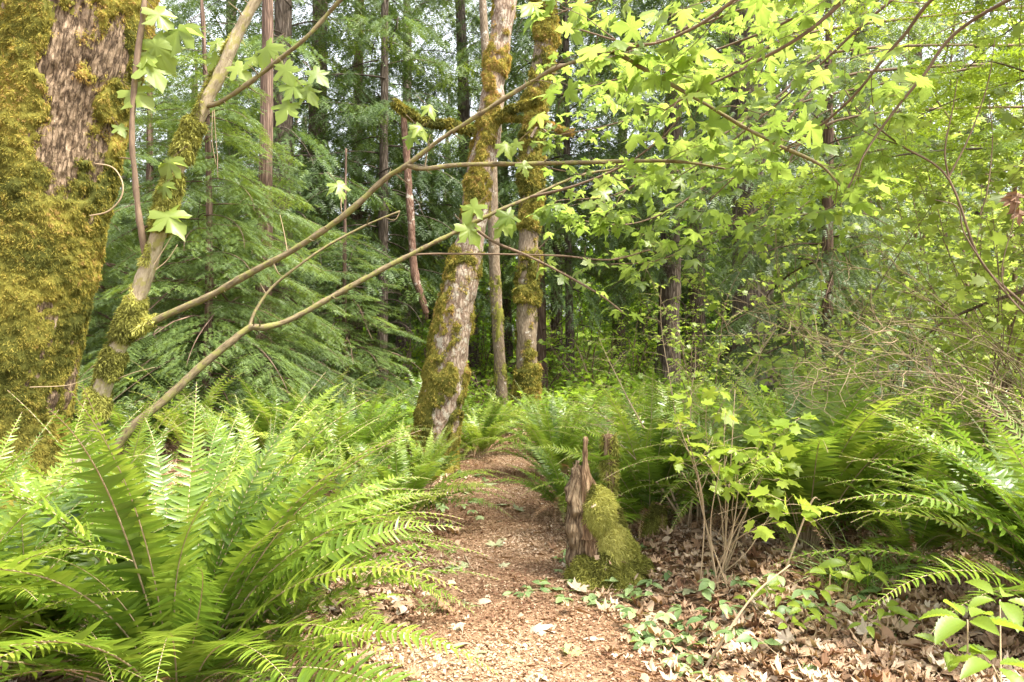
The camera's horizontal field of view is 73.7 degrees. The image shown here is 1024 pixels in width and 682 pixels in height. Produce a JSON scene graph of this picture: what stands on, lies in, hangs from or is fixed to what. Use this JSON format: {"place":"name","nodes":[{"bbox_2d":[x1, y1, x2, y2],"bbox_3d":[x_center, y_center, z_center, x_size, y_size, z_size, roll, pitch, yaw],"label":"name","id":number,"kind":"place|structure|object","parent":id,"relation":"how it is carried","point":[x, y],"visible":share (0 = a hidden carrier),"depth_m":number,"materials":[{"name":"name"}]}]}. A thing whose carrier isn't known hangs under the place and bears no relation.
{"place":"outdoors","nodes":[
{"label":"outdoors","id":0,"kind":"place"},
{"bbox_2d":[468,304,514,386],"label":"understory shrub","id":1,"kind":"object","parent":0,"point":[482,351],"visible":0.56,"depth_m":18.62,"materials":[{"name":"green plant"}]},
{"bbox_2d":[364,426,655,681],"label":"path","id":2,"kind":"structure","parent":0,"point":[528,652],"depth_m":3.74,"materials":[{"name":"brown soil"}]},
{"bbox_2d":[0,346,1023,681],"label":"ground","id":3,"kind":"structure","parent":0,"point":[659,608],"depth_m":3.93,"materials":[{"name":"brown plant"}]},
{"bbox_2d":[0,0,160,516],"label":"bigleaf maple","id":4,"kind":"object","parent":3,"relation":"on","point":[66,66],"visible":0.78,"depth_m":4.81,"materials":[{"name":"green plant"}]},
{"bbox_2d":[0,411,205,681],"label":"sword fern","id":5,"kind":"object","parent":3,"relation":"on","point":[7,528],"visible":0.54,"depth_m":2.53,"materials":[{"name":"green plant"}]},
{"bbox_2d":[0,400,251,681],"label":"sword fern","id":6,"kind":"object","parent":3,"relation":"on","point":[52,615],"visible":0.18,"depth_m":2.63,"materials":[{"name":"green plant"}]},
{"bbox_2d":[0,385,260,532],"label":"sword fern","id":7,"kind":"object","parent":3,"relation":"on","point":[135,450],"visible":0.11,"depth_m":3.87,"materials":[{"name":"green plant"}]},
{"bbox_2d":[71,166,203,434],"bbox_3d":[-5.929,-1.336,9.617,3.805,6.296,3.317,0,0,-20],"label":"hemlock tree","id":8,"kind":"object","parent":3,"relation":"on","point":[106,320],"visible":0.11,"depth_m":9.44,"materials":[{"name":"green plant"}]},
{"bbox_2d":[70,381,232,457],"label":"sword fern","id":9,"kind":"object","parent":3,"relation":"on","point":[117,419],"visible":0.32,"depth_m":6.87,"materials":[{"name":"green plant"}]},
{"bbox_2d":[88,0,221,371],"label":"conifer tree","id":10,"kind":"object","parent":3,"relation":"on","point":[141,172],"visible":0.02,"depth_m":17.58,"materials":[{"name":"green plant"}]},
{"bbox_2d":[82,74,288,402],"bbox_3d":[-6.080,-2.309,11.544,4.987,8.470,4.687,0,0,-25],"label":"hemlock tree","id":11,"kind":"object","parent":3,"relation":"on","point":[151,161],"visible":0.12,"depth_m":11.42,"materials":[{"name":"green plant"}]},
{"bbox_2d":[111,361,281,457],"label":"sword fern","id":12,"kind":"object","parent":3,"relation":"on","point":[177,433],"visible":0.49,"depth_m":7.15,"materials":[{"name":"green plant"}]},
{"bbox_2d":[69,0,387,463],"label":"hemlock tree","id":13,"kind":"object","parent":3,"relation":"on","point":[207,257],"visible":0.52,"depth_m":8.35,"materials":[{"name":"green plant"}]},
{"bbox_2d":[111,0,364,371],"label":"conifer tree","id":14,"kind":"object","parent":3,"relation":"on","point":[177,8],"visible":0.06,"depth_m":20.34,"materials":[{"name":"green plant"}]},
{"bbox_2d":[0,372,505,681],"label":"sword fern","id":15,"kind":"object","parent":3,"relation":"on","point":[201,582],"visible":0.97,"depth_m":2.40,"materials":[{"name":"green plant"}]},
{"bbox_2d":[126,0,381,431],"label":"hemlock tree","id":16,"kind":"object","parent":3,"relation":"on","point":[265,175],"visible":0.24,"depth_m":10.44,"materials":[{"name":"green plant"}]},
{"bbox_2d":[168,371,359,469],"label":"sword fern","id":17,"kind":"object","parent":3,"relation":"on","point":[263,419],"visible":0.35,"depth_m":6.96,"materials":[{"name":"green plant"}]},
{"bbox_2d":[129,519,423,681],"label":"sword fern","id":18,"kind":"object","parent":3,"relation":"on","point":[297,606],"visible":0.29,"depth_m":2.94,"materials":[{"name":"green plant"}]},
{"bbox_2d":[145,384,413,528],"bbox_3d":[-1.763,0.903,4.586,2.144,1.163,2.209,0,0,0],"label":"sword fern","id":19,"kind":"object","parent":3,"relation":"on","point":[246,457],"visible":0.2,"depth_m":4.80,"materials":[{"name":"green plant"}]},
{"bbox_2d":[142,0,438,374],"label":"conifer tree","id":20,"kind":"object","parent":3,"relation":"on","point":[282,14],"visible":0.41,"depth_m":14.33,"materials":[{"name":"green plant"}]},
{"bbox_2d":[160,0,424,382],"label":"conifer tree","id":21,"kind":"object","parent":3,"relation":"on","point":[322,67],"visible":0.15,"depth_m":17.77,"materials":[{"name":"green plant"}]},
{"bbox_2d":[196,421,477,653],"bbox_3d":[-1.100,0.994,3.669,1.667,1.105,1.697,0,0,-19],"label":"sword fern","id":22,"kind":"object","parent":3,"relation":"on","point":[354,582],"visible":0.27,"depth_m":3.63,"materials":[{"name":"green plant"}]},
{"bbox_2d":[249,148,426,420],"bbox_3d":[-2.933,-0.919,12.564,3.922,5.179,3.895,0,0,-28],"label":"hemlock tree","id":23,"kind":"object","parent":3,"relation":"on","point":[355,345],"visible":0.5,"depth_m":12.30,"materials":[{"name":"green plant"}]},
{"bbox_2d":[213,0,465,378],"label":"conifer tree","id":24,"kind":"object","parent":3,"relation":"on","point":[358,214],"visible":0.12,"depth_m":18.81,"materials":[{"name":"green plant"}]},
{"bbox_2d":[232,378,461,489],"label":"sword fern","id":25,"kind":"object","parent":3,"relation":"on","point":[344,425],"visible":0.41,"depth_m":6.15,"materials":[{"name":"green plant"}]},
{"bbox_2d":[276,440,455,563],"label":"sword fern","id":26,"kind":"object","parent":3,"relation":"on","point":[342,476],"visible":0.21,"depth_m":4.85,"materials":[{"name":"green plant"}]},
{"bbox_2d":[225,0,517,399],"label":"conifer tree","id":27,"kind":"object","parent":3,"relation":"on","point":[418,27],"visible":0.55,"depth_m":15.40,"materials":[{"name":"green plant"}]},
{"bbox_2d":[313,413,515,545],"bbox_3d":[-0.812,1.091,5.572,1.764,0.988,1.719,0,0,0],"label":"sword fern","id":28,"kind":"object","parent":3,"relation":"on","point":[382,472],"visible":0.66,"depth_m":5.38,"materials":[{"name":"green plant"}]},
{"bbox_2d":[401,116,428,320],"bbox_3d":[-1.844,-2.393,12.897,0.560,4.057,0.171,0,0,0],"label":"dead snag","id":29,"kind":"object","parent":3,"relation":"on","point":[414,270],"visible":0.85,"depth_m":12.84,"materials":[{"name":"brown wood"}]},
{"bbox_2d":[327,0,510,379],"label":"conifer tree","id":30,"kind":"object","parent":3,"relation":"on","point":[403,343],"visible":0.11,"depth_m":21.85,"materials":[{"name":"green plant"}]},
{"bbox_2d":[366,97,510,370],"bbox_3d":[-2.857,-3.791,24.878,6.107,10.538,6.357,0,0,-35],"label":"conifer tree","id":31,"kind":"object","parent":3,"relation":"on","point":[393,338],"visible":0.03,"depth_m":24.78,"materials":[{"name":"green plant"}]},
{"bbox_2d":[378,422,504,491],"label":"sword fern","id":32,"kind":"object","parent":3,"relation":"on","point":[437,473],"visible":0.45,"depth_m":6.87,"materials":[{"name":"green plant"}]},
{"bbox_2d":[388,242,517,381],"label":"understory shrub","id":33,"kind":"object","parent":3,"relation":"on","point":[484,291],"visible":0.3,"depth_m":16.41,"materials":[{"name":"green plant"}]},
{"bbox_2d":[349,0,589,390],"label":"conifer tree","id":34,"kind":"object","parent":3,"relation":"on","point":[463,105],"visible":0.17,"depth_m":18.84,"materials":[{"name":"green plant"}]},
{"bbox_2d":[30,0,914,486],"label":"maple sapling","id":35,"kind":"object","parent":3,"relation":"on","point":[154,64],"visible":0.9,"depth_m":4.21,"materials":[{"name":"green plant"}]},
{"bbox_2d":[389,0,574,476],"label":"leaning maple","id":36,"kind":"object","parent":3,"relation":"on","point":[446,379],"visible":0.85,"depth_m":7.73,"materials":[{"name":"brown plant"}]},
{"bbox_2d":[479,0,508,404],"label":"slim maple","id":37,"kind":"object","parent":3,"relation":"on","point":[501,381],"visible":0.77,"depth_m":13.31,"materials":[{"name":"brown plant"}]},
{"bbox_2d":[460,391,530,457],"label":"sword fern","id":38,"kind":"object","parent":3,"relation":"on","point":[470,432],"visible":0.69,"depth_m":8.77,"materials":[{"name":"green plant"}]},
{"bbox_2d":[427,0,578,373],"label":"conifer tree","id":39,"kind":"object","parent":3,"relation":"on","point":[509,347],"visible":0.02,"depth_m":26.75,"materials":[{"name":"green plant"}]},
{"bbox_2d":[389,0,659,387],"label":"conifer tree","id":40,"kind":"object","parent":3,"relation":"on","point":[541,332],"visible":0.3,"depth_m":16.45,"materials":[{"name":"green plant"}]},
{"bbox_2d":[510,0,561,413],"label":"straight maple","id":41,"kind":"object","parent":3,"relation":"on","point":[527,296],"visible":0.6,"depth_m":12.12,"materials":[{"name":"grey plant"}]},
{"bbox_2d":[82,65,1006,364],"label":"woods","id":42,"kind":"object","parent":3,"relation":"on","point":[586,305],"visible":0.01,"depth_m":34.88,"materials":[{"name":"green plant"}]},
{"bbox_2d":[70,339,1023,453],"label":"undergrowth","id":43,"kind":"object","parent":3,"relation":"on","point":[602,378],"visible":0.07,"depth_m":12.46,"materials":[{"name":"green plant"}]},
{"bbox_2d":[474,379,625,474],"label":"sword fern","id":44,"kind":"object","parent":3,"relation":"on","point":[535,423],"visible":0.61,"depth_m":7.27,"materials":[{"name":"green plant"}]},
{"bbox_2d":[508,336,599,395],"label":"understory shrub","id":45,"kind":"object","parent":3,"relation":"on","point":[560,371],"visible":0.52,"depth_m":14.78,"materials":[{"name":"green plant"}]},
{"bbox_2d":[451,0,678,397],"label":"conifer tree","id":46,"kind":"object","parent":3,"relation":"on","point":[566,150],"visible":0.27,"depth_m":16.90,"materials":[{"name":"green plant"}]},
{"bbox_2d":[478,0,664,376],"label":"conifer tree","id":47,"kind":"object","parent":3,"relation":"on","point":[554,322],"visible":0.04,"depth_m":23.83,"materials":[{"name":"green plant"}]},
{"bbox_2d":[486,421,665,537],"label":"sword fern","id":48,"kind":"object","parent":3,"relation":"on","point":[553,474],"visible":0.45,"depth_m":5.68,"materials":[{"name":"green plant"}]},
{"bbox_2d":[538,321,649,402],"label":"understory shrub","id":49,"kind":"object","parent":3,"relation":"on","point":[611,359],"visible":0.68,"depth_m":13.85,"materials":[{"name":"green plant"}]},
{"bbox_2d":[547,256,653,380],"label":"understory shrub","id":50,"kind":"object","parent":3,"relation":"on","point":[585,347],"visible":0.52,"depth_m":20.39,"materials":[{"name":"green plant"}]},
{"bbox_2d":[539,384,676,450],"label":"sword fern","id":51,"kind":"object","parent":3,"relation":"on","point":[596,428],"visible":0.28,"depth_m":8.09,"materials":[{"name":"green plant"}]},
{"bbox_2d":[561,437,656,593],"bbox_3d":[0.654,1.099,4.277,0.726,1.015,0.638,0,0,0],"label":"mossy stump","id":52,"kind":"object","parent":3,"relation":"on","point":[600,528],"visible":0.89,"depth_m":4.16,"materials":[{"name":"green plant"}]},
{"bbox_2d":[597,432,621,503],"bbox_3d":[0.698,1.120,4.897,0.218,0.929,0.220,0,0,42],"label":"mossy stub","id":53,"kind":"object","parent":3,"relation":"on","point":[607,467],"visible":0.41,"depth_m":4.86,"materials":[{"name":"green plant"}]},
{"bbox_2d":[545,0,710,373],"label":"conifer tree","id":54,"kind":"object","parent":3,"relation":"on","point":[686,295],"visible":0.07,"depth_m":24.79,"materials":[{"name":"green plant"}]},
{"bbox_2d":[521,365,764,569],"bbox_3d":[1.147,0.822,5.202,2.180,1.326,2.300,0,0,0],"label":"sword fern","id":55,"kind":"object","parent":3,"relation":"on","point":[640,497],"visible":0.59,"depth_m":5.02,"materials":[{"name":"green plant"}]},
{"bbox_2d":[598,301,690,388],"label":"understory shrub","id":56,"kind":"object","parent":3,"relation":"on","point":[635,359],"visible":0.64,"depth_m":17.11,"materials":[{"name":"green plant"}]},
{"bbox_2d":[563,102,731,374],"bbox_3d":[5.351,-3.737,26.770,5.868,11.314,7.086,0,0,-29],"label":"conifer tree","id":57,"kind":"object","parent":3,"relation":"on","point":[640,325],"visible":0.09,"depth_m":26.68,"materials":[{"name":"green plant"}]},
{"bbox_2d":[636,500,668,538],"bbox_3d":[1.033,1.347,5.000,0.241,0.346,0.236,0,0,-34],"label":"mossy stub","id":58,"kind":"object","parent":3,"relation":"on","point":[654,515],"visible":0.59,"depth_m":4.94,"materials":[{"name":"green plant"}]},
{"bbox_2d":[622,621,723,658],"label":"bramble plant","id":59,"kind":"object","parent":3,"relation":"on","point":[653,642],"visible":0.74,"depth_m":3.33,"materials":[{"name":"green plant"}]},
{"bbox_2d":[562,287,796,528],"bbox_3d":[1.224,0.470,5.141,1.148,1.850,1.563,0,0,-37],"label":"huckleberry bush","id":60,"kind":"object","parent":3,"relation":"on","point":[715,429],"visible":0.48,"depth_m":5.07,"materials":[{"name":"green plant"}]},
{"bbox_2d":[548,0,811,388],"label":"conifer tree","id":61,"kind":"object","parent":3,"relation":"on","point":[666,272],"visible":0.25,"depth_m":16.28,"materials":[{"name":"green plant"}]},
{"bbox_2d":[630,600,731,665],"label":"bramble plant","id":62,"kind":"object","parent":3,"relation":"on","point":[725,609],"visible":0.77,"depth_m":3.25,"materials":[{"name":"green plant"}]},
{"bbox_2d":[631,272,731,388],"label":"understory shrub","id":63,"kind":"object","parent":3,"relation":"on","point":[709,363],"visible":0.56,"depth_m":17.96,"materials":[{"name":"green plant"}]},
{"bbox_2d":[620,604,747,637],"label":"bramble plant","id":64,"kind":"object","parent":3,"relation":"on","point":[677,611],"visible":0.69,"depth_m":3.46,"materials":[{"name":"green plant"}]},
{"bbox_2d":[625,112,775,361],"bbox_3d":[7.673,-4.236,28.352,7.175,11.364,7.446,0,0,0],"label":"conifer tree","id":65,"kind":"object","parent":3,"relation":"on","point":[713,284],"visible":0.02,"depth_m":27.81,"materials":[{"name":"green plant"}]},
{"bbox_2d":[635,261,767,411],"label":"vine maple","id":66,"kind":"object","parent":3,"relation":"on","point":[721,346],"visible":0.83,"depth_m":8.95,"materials":[{"name":"green plant"}]},
{"bbox_2d":[591,0,817,381],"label":"conifer tree","id":67,"kind":"object","parent":3,"relation":"on","point":[691,296],"visible":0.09,"depth_m":20.81,"materials":[{"name":"green plant"}]},
{"bbox_2d":[682,392,768,594],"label":"dry stalk","id":68,"kind":"object","parent":3,"relation":"on","point":[722,571],"visible":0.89,"depth_m":3.74,"materials":[{"name":"beige plant"}]},
{"bbox_2d":[617,389,835,562],"bbox_3d":[1.587,0.848,4.877,1.750,1.161,1.999,0,0,12],"label":"sword fern","id":69,"kind":"object","parent":3,"relation":"on","point":[751,512],"visible":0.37,"depth_m":4.70,"materials":[{"name":"green plant"}]},
{"bbox_2d":[697,569,788,600],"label":"bramble plant","id":70,"kind":"object","parent":3,"relation":"on","point":[705,583],"visible":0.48,"depth_m":3.66,"materials":[{"name":"green plant"}]},
{"bbox_2d":[656,386,839,577],"bbox_3d":[1.367,0.834,3.802,0.888,1.163,1.022,0,0,-36],"label":"salmonberry bush","id":71,"kind":"object","parent":3,"relation":"on","point":[788,450],"visible":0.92,"depth_m":3.77,"materials":[{"name":"green plant"}]},
{"bbox_2d":[516,0,1011,243],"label":"bigleaf maple","id":72,"kind":"object","parent":3,"relation":"on","point":[701,88],"visible":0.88,"depth_m":3.87,"materials":[{"name":"green plant"}]},
{"bbox_2d":[733,579,795,618],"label":"seedling","id":73,"kind":"object","parent":3,"relation":"on","point":[773,585],"visible":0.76,"depth_m":3.40,"materials":[{"name":"green plant"}]},
{"bbox_2d":[714,629,828,670],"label":"bramble plant","id":74,"kind":"object","parent":3,"relation":"on","point":[741,638],"visible":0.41,"depth_m":2.98,"materials":[{"name":"green plant"}]},
{"bbox_2d":[525,0,1023,291],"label":"bigleaf maple","id":75,"kind":"object","parent":3,"relation":"on","point":[743,231],"visible":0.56,"depth_m":5.95,"materials":[{"name":"green plant"}]},
{"bbox_2d":[594,0,980,400],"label":"conifer tree","id":76,"kind":"object","parent":3,"relation":"on","point":[748,187],"visible":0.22,"depth_m":13.21,"materials":[{"name":"green plant"}]},
{"bbox_2d":[770,598,837,644],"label":"seedling","id":77,"kind":"object","parent":3,"relation":"on","point":[797,609],"visible":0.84,"depth_m":3.08,"materials":[{"name":"green plant"}]},
{"bbox_2d":[604,316,1022,576],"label":"sword fern","id":78,"kind":"object","parent":3,"relation":"on","point":[827,449],"visible":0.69,"depth_m":4.09,"materials":[{"name":"green plant"}]},
{"bbox_2d":[631,136,1020,401],"bbox_3d":[2.584,-0.030,6.010,2.854,2.808,1.840,0,0,26],"label":"vine maple","id":79,"kind":"object","parent":3,"relation":"on","point":[823,285],"visible":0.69,"depth_m":5.92,"materials":[{"name":"green plant"}]},
{"bbox_2d":[774,271,902,400],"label":"vine maple","id":80,"kind":"object","parent":3,"relation":"on","point":[873,325],"visible":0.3,"depth_m":7.36,"materials":[{"name":"green plant"}]},
{"bbox_2d":[763,573,918,640],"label":"bramble plant","id":81,"kind":"object","parent":3,"relation":"on","point":[781,609],"visible":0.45,"depth_m":3.21,"materials":[{"name":"green plant"}]},
{"bbox_2d":[800,553,891,606],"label":"elder shoot","id":82,"kind":"object","parent":3,"relation":"on","point":[838,561],"visible":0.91,"depth_m":3.40,"materials":[{"name":"green plant"}]},
{"bbox_2d":[693,0,999,420],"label":"hemlock tree","id":83,"kind":"object","parent":3,"relation":"on","point":[827,202],"visible":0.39,"depth_m":9.37,"materials":[{"name":"green plant"}]},
{"bbox_2d":[769,517,933,597],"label":"grass tuft","id":84,"kind":"object","parent":3,"relation":"on","point":[839,582],"visible":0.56,"depth_m":3.58,"materials":[{"name":"green plant"}]},
{"bbox_2d":[691,222,1023,462],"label":"bare shrub","id":85,"kind":"object","parent":3,"relation":"on","point":[989,408],"visible":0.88,"depth_m":4.13,"materials":[{"name":"beige plant"}]},
{"bbox_2d":[731,0,1023,391],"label":"hemlock tree","id":86,"kind":"object","parent":3,"relation":"on","point":[1004,78],"visible":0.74,"depth_m":4.96,"materials":[{"name":"green plant"}]},
{"bbox_2d":[736,261,1023,430],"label":"vine maple","id":87,"kind":"object","parent":3,"relation":"on","point":[838,349],"visible":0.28,"depth_m":5.33,"materials":[{"name":"green plant"}]},
{"bbox_2d":[847,599,920,637],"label":"seedling","id":88,"kind":"object","parent":3,"relation":"on","point":[891,605],"visible":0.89,"depth_m":2.96,"materials":[{"name":"green plant"}]},
{"bbox_2d":[772,0,997,380],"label":"conifer tree","id":89,"kind":"object","parent":3,"relation":"on","point":[903,62],"visible":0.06,"depth_m":18.17,"materials":[{"name":"green plant"}]},
{"bbox_2d":[753,0,1022,392],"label":"broadleaf tree","id":90,"kind":"object","parent":3,"relation":"on","point":[848,113],"visible":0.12,"depth_m":12.62,"materials":[{"name":"green plant"}]},
{"bbox_2d":[763,379,1016,578],"bbox_3d":[2.345,0.781,3.967,1.851,1.143,1.874,0,0,0],"label":"sword fern","id":91,"kind":"object","parent":3,"relation":"on","point":[900,533],"visible":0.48,"depth_m":3.89,"materials":[{"name":"green plant"}]},
{"bbox_2d":[806,523,981,583],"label":"grass tuft","id":92,"kind":"object","parent":3,"relation":"on","point":[891,563],"visible":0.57,"depth_m":3.76,"materials":[{"name":"green plant"}]},
{"bbox_2d":[767,358,1023,634],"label":"sword fern","id":93,"kind":"object","parent":3,"relation":"on","point":[982,515],"visible":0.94,"depth_m":2.84,"materials":[{"name":"green plant"}]},
{"bbox_2d":[772,102,1020,388],"bbox_3d":[6.663,-1.336,12.523,5.171,5.400,2.254,0,0,32],"label":"vine maple","id":94,"kind":"object","parent":3,"relation":"on","point":[943,195],"visible":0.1,"depth_m":11.96,"materials":[{"name":"green plant"}]},
{"bbox_2d":[804,0,1023,375],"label":"conifer tree","id":95,"kind":"object","parent":3,"relation":"on","point":[987,117],"visible":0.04,"depth_m":20.41,"materials":[{"name":"green plant"}]},
{"bbox_2d":[812,11,1023,413],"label":"broadleaf tree","id":96,"kind":"object","parent":3,"relation":"on","point":[954,135],"visible":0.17,"depth_m":11.28,"materials":[{"name":"green plant"}]},
{"bbox_2d":[820,385,1023,610],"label":"sword fern","id":97,"kind":"object","parent":3,"relation":"on","point":[975,493],"visible":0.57,"depth_m":3.42,"materials":[{"name":"green plant"}]},
{"bbox_2d":[834,0,1023,411],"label":"vine maple","id":98,"kind":"object","parent":3,"relation":"on","point":[883,246],"visible":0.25,"depth_m":7.37,"materials":[{"name":"green plant"}]},
{"bbox_2d":[845,40,1023,313],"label":"leaning shrub","id":99,"kind":"object","parent":3,"relation":"on","point":[1012,199],"visible":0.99,"depth_m":3.95,"materials":[{"name":"brown plant"}]},
{"bbox_2d":[848,352,1023,560],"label":"sword fern","id":100,"kind":"object","parent":3,"relation":"on","point":[972,433],"visible":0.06,"depth_m":4.49,"materials":[{"name":"green plant"}]},
{"bbox_2d":[849,0,1023,397],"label":"vine maple","id":101,"kind":"object","parent":3,"relation":"on","point":[1013,122],"visible":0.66,"depth_m":5.10,"materials":[{"name":"green plant"}]},
{"bbox_2d":[859,161,1023,452],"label":"vine maple","id":102,"kind":"object","parent":3,"relation":"on","point":[999,239],"visible":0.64,"depth_m":4.71,"materials":[{"name":"green plant"}]},
{"bbox_2d":[892,0,1023,369],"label":"conifer tree","id":103,"kind":"object","parent":3,"relation":"on","point":[947,60],"visible":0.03,"depth_m":23.84,"materials":[{"name":"green plant"}]},
{"bbox_2d":[914,579,1023,681],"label":"elder shoot","id":104,"kind":"object","parent":3,"relation":"on","point":[946,626],"visible":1,"depth_m":2.03,"materials":[{"name":"green plant"}]},
{"bbox_2d":[130,0,1023,340],"label":"sky","id":105,"kind":"structure","parent":0,"point":[474,1],"materials":[{"name":"white"}]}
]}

